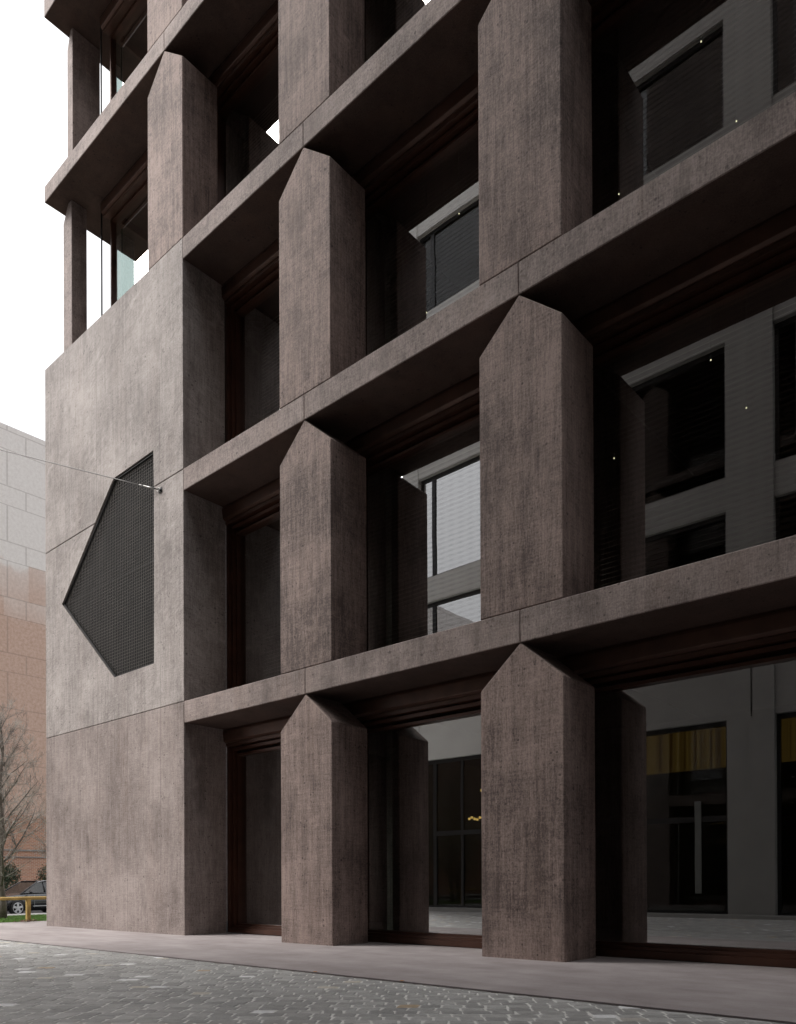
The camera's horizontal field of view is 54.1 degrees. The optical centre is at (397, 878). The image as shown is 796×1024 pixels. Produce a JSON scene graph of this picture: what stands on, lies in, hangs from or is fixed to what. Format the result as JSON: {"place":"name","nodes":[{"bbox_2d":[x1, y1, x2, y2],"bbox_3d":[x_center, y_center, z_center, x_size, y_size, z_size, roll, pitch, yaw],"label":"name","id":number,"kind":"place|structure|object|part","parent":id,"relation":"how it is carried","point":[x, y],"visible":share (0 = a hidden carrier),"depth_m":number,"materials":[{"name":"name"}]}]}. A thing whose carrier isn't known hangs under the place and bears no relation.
{"place":"outdoors","nodes":[
{"label":"outdoors","id":0,"kind":"place"},
{"bbox_2d":[0,422,46,887],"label":"stone building","id":1,"kind":"structure","parent":0,"point":[22,591],"depth_m":47.14,"materials":[{"name":"stone"}]},
{"bbox_2d":[0,913,46,922],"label":"grass","id":2,"kind":"structure","parent":0,"point":[39,918],"depth_m":26.82,"materials":[{"name":"green plant"}]},
{"bbox_2d":[7,910,44,913],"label":"road","id":3,"kind":"structure","parent":0,"point":[35,911],"depth_m":39.32,"materials":[{"name":"grey asphalt"}]},
{"bbox_2d":[5,880,46,913],"bbox_3d":[-17.297,0.872,36.883,2.249,1.597,4.620,0,0,29],"label":"parked car","id":4,"kind":"object","parent":3,"relation":"on","point":[26,888],"visible":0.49,"depth_m":36.09,"materials":[{"name":"black paint"}]},
{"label":"windows","id":5,"kind":"part","parent":4,"relation":"part of","materials":[{"name":"grey glass"}]},
{"bbox_2d":[0,0,110,440],"label":"sky","id":6,"kind":"structure","parent":0,"point":[33,51],"materials":[{"name":"white"}]},
{"bbox_2d":[24,910,241,933],"bbox_3d":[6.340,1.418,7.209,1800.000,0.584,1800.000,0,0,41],"label":"ground","id":7,"kind":"structure","parent":0,"point":[226,927],"depth_m":21.14,"materials":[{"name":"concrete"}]},
{"bbox_2d":[4,860,21,888],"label":"evergreen shrub","id":8,"kind":"object","parent":7,"relation":"on","point":[7,881],"visible":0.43,"depth_m":42.13,"materials":[{"name":"green plant"}]},
{"bbox_2d":[7,913,46,914],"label":"kerb","id":9,"kind":"structure","parent":7,"relation":"on","point":[31,913],"depth_m":33.34,"materials":[{"name":"concrete"}]},
{"bbox_2d":[34,865,45,880],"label":"evergreen shrub","id":10,"kind":"object","parent":7,"relation":"on","point":[43,875],"visible":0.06,"depth_m":44.37,"materials":[{"name":"green plant"}]},
{"bbox_2d":[44,0,795,967],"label":"concrete building","id":11,"kind":"structure","parent":7,"relation":"on","point":[384,608],"depth_m":14.69,"materials":[{"name":"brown concrete"}]},
{"bbox_2d":[0,449,161,492],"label":"steel cable","id":12,"kind":"object","parent":11,"relation":"attached to","point":[159,489],"visible":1,"depth_m":18.42,"materials":[{"name":"metal"}]},
{"bbox_2d":[100,150,147,305],"bbox_3d":[-6.133,-16.114,19.829,4.729,4.538,0.519,0,0,41],"label":"window","id":13,"kind":"structure","parent":11,"relation":"in","point":[126,206],"depth_m":20.79,"materials":[{"name":"brown metal"}]},
{"bbox_2d":[100,0,147,100],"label":"window","id":14,"kind":"structure","parent":11,"relation":"in","point":[125,21],"depth_m":20.92,"materials":[{"name":"brown metal"}]},
{"bbox_2d":[209,0,278,202],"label":"window","id":15,"kind":"structure","parent":11,"relation":"in","point":[256,54],"depth_m":17.60,"materials":[{"name":"brown metal"}]},
{"bbox_2d":[221,238,279,441],"bbox_3d":[-2.212,-11.134,16.680,3.874,4.534,0.956,0,0,41],"label":"window","id":16,"kind":"structure","parent":11,"relation":"in","point":[258,280],"depth_m":17.65,"materials":[{"name":"brown metal"}]},
{"bbox_2d":[222,477,280,688],"bbox_3d":[-2.192,-6.119,16.665,3.874,4.545,0.956,0,0,41],"label":"window","id":17,"kind":"structure","parent":11,"relation":"in","point":[260,508],"depth_m":17.64,"materials":[{"name":"brown metal"}]},
{"bbox_2d":[223,704,344,935],"bbox_3d":[-2.316,-1.086,16.486,3.874,4.567,0.519,0,0,41],"label":"window","id":18,"kind":"structure","parent":11,"relation":"in","point":[263,734],"depth_m":17.63,"materials":[{"name":"brown metal"}]},
{"bbox_2d":[364,0,429,55],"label":"window","id":19,"kind":"structure","parent":11,"relation":"in","point":[398,1],"depth_m":15.29,"materials":[{"name":"black glass"}]},
{"bbox_2d":[344,372,480,650],"bbox_3d":[0.994,-6.140,13.867,4.594,4.545,0.956,0,0,41],"label":"window","id":20,"kind":"structure","parent":11,"relation":"in","point":[455,410],"depth_m":14.10,"materials":[{"name":"brown metal"}]},
{"bbox_2d":[352,71,478,355],"bbox_3d":[0.974,-11.155,13.882,4.594,4.534,0.956,0,0,41],"label":"window","id":21,"kind":"structure","parent":11,"relation":"in","point":[453,123],"depth_m":14.26,"materials":[{"name":"brown metal"}]},
{"bbox_2d":[345,670,497,947],"bbox_3d":[0.870,-1.113,13.689,4.594,4.556,0.519,0,0,41],"label":"window","id":22,"kind":"structure","parent":11,"relation":"in","point":[462,694],"depth_m":13.91,"materials":[{"name":"brown metal"}]},
{"bbox_2d":[426,232,426,312],"bbox_3d":[0.531,-12.007,14.618,0.022,2.824,0.022,0,0,-26],"label":"pendant lamp","id":23,"kind":"object","parent":11,"relation":"hanging from","point":[426,272],"visible":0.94,"depth_m":14.61,"materials":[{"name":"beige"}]},
{"bbox_2d":[613,361,614,458],"bbox_3d":[3.357,-7.479,12.139,0.022,1.898,0.022,0,0,19],"label":"pendant lamp","id":24,"kind":"object","parent":11,"relation":"hanging from","point":[613,392],"visible":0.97,"depth_m":12.14,"materials":[{"name":"black metal"}]},
{"bbox_2d":[618,66,619,194],"bbox_3d":[3.414,-12.015,12.086,0.022,2.847,0.022,0,0,-26],"label":"pendant lamp","id":25,"kind":"object","parent":11,"relation":"hanging from","point":[618,125],"visible":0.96,"depth_m":12.08,"materials":[{"name":"black"}]},
{"bbox_2d":[556,606,795,967],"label":"window","id":26,"kind":"structure","parent":11,"relation":"in","point":[770,633],"depth_m":10.72,"materials":[{"name":"brown metal"}]},
{"bbox_2d":[572,205,795,585],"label":"window","id":27,"kind":"structure","parent":11,"relation":"in","point":[763,256],"depth_m":10.84,"materials":[{"name":"brown metal"}]},
{"bbox_2d":[588,0,795,210],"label":"window","id":28,"kind":"structure","parent":11,"relation":"in","point":[606,15],"depth_m":11.61,"materials":[{"name":"black glass"}]},
{"bbox_2d":[710,315,711,360],"bbox_3d":[4.472,-7.921,11.159,0.022,1.028,0.022,0,0,19],"label":"pendant lamp","id":29,"kind":"object","parent":11,"relation":"hanging from","point":[710,338],"visible":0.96,"depth_m":11.16,"materials":[{"name":"black"}]},
{"bbox_2d":[735,0,736,121],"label":"pendant lamp","id":30,"kind":"object","parent":11,"relation":"hanging from","point":[736,87],"visible":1,"depth_m":10.92,"materials":[{"name":"black"}]},
{"bbox_2d":[745,299,746,408],"bbox_3d":[4.835,-7.484,10.841,0.022,1.908,0.022,0,0,19],"label":"pendant lamp","id":31,"kind":"object","parent":11,"relation":"hanging from","point":[746,380],"visible":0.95,"depth_m":10.84,"materials":[{"name":"black"}]},
{"bbox_2d":[0,940,783,1023],"bbox_3d":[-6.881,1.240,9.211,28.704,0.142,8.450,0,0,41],"label":"cobblestones","id":32,"kind":"structure","parent":0,"point":[42,955],"depth_m":7.59,"materials":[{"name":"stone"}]},
{"bbox_2d":[0,921,795,1023],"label":"forecourt","id":33,"kind":"structure","parent":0,"point":[759,993],"depth_m":9.91,"materials":[{"name":"concrete"}]},
{"bbox_2d":[14,919,36,921],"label":"dry leaves","id":34,"kind":"object","parent":33,"relation":"on","point":[33,920],"visible":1,"depth_m":23.26,"materials":[{"name":"brown plant"}]},
{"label":"lawn","id":35,"kind":"structure","parent":0,"visible":0},
{"bbox_2d":[0,693,45,918],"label":"bare tree","id":36,"kind":"object","parent":35,"relation":"on","point":[3,839],"visible":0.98,"depth_m":27.70,"materials":[{"name":"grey plant"}]},
{"bbox_2d":[0,896,46,919],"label":"wooden fence","id":37,"kind":"object","parent":35,"relation":"on","point":[28,907],"visible":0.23,"depth_m":23.86,"materials":[{"name":"wood"}]},
{"bbox_2d":[12,793,45,872],"bbox_3d":[-13.496,-1.526,32.717,5.100,6.148,5.823,0,0,41],"label":"bare tree","id":38,"kind":"object","parent":35,"relation":"on","point":[33,824],"visible":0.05,"depth_m":32.20,"materials":[{"name":"brown plant"}]}
]}

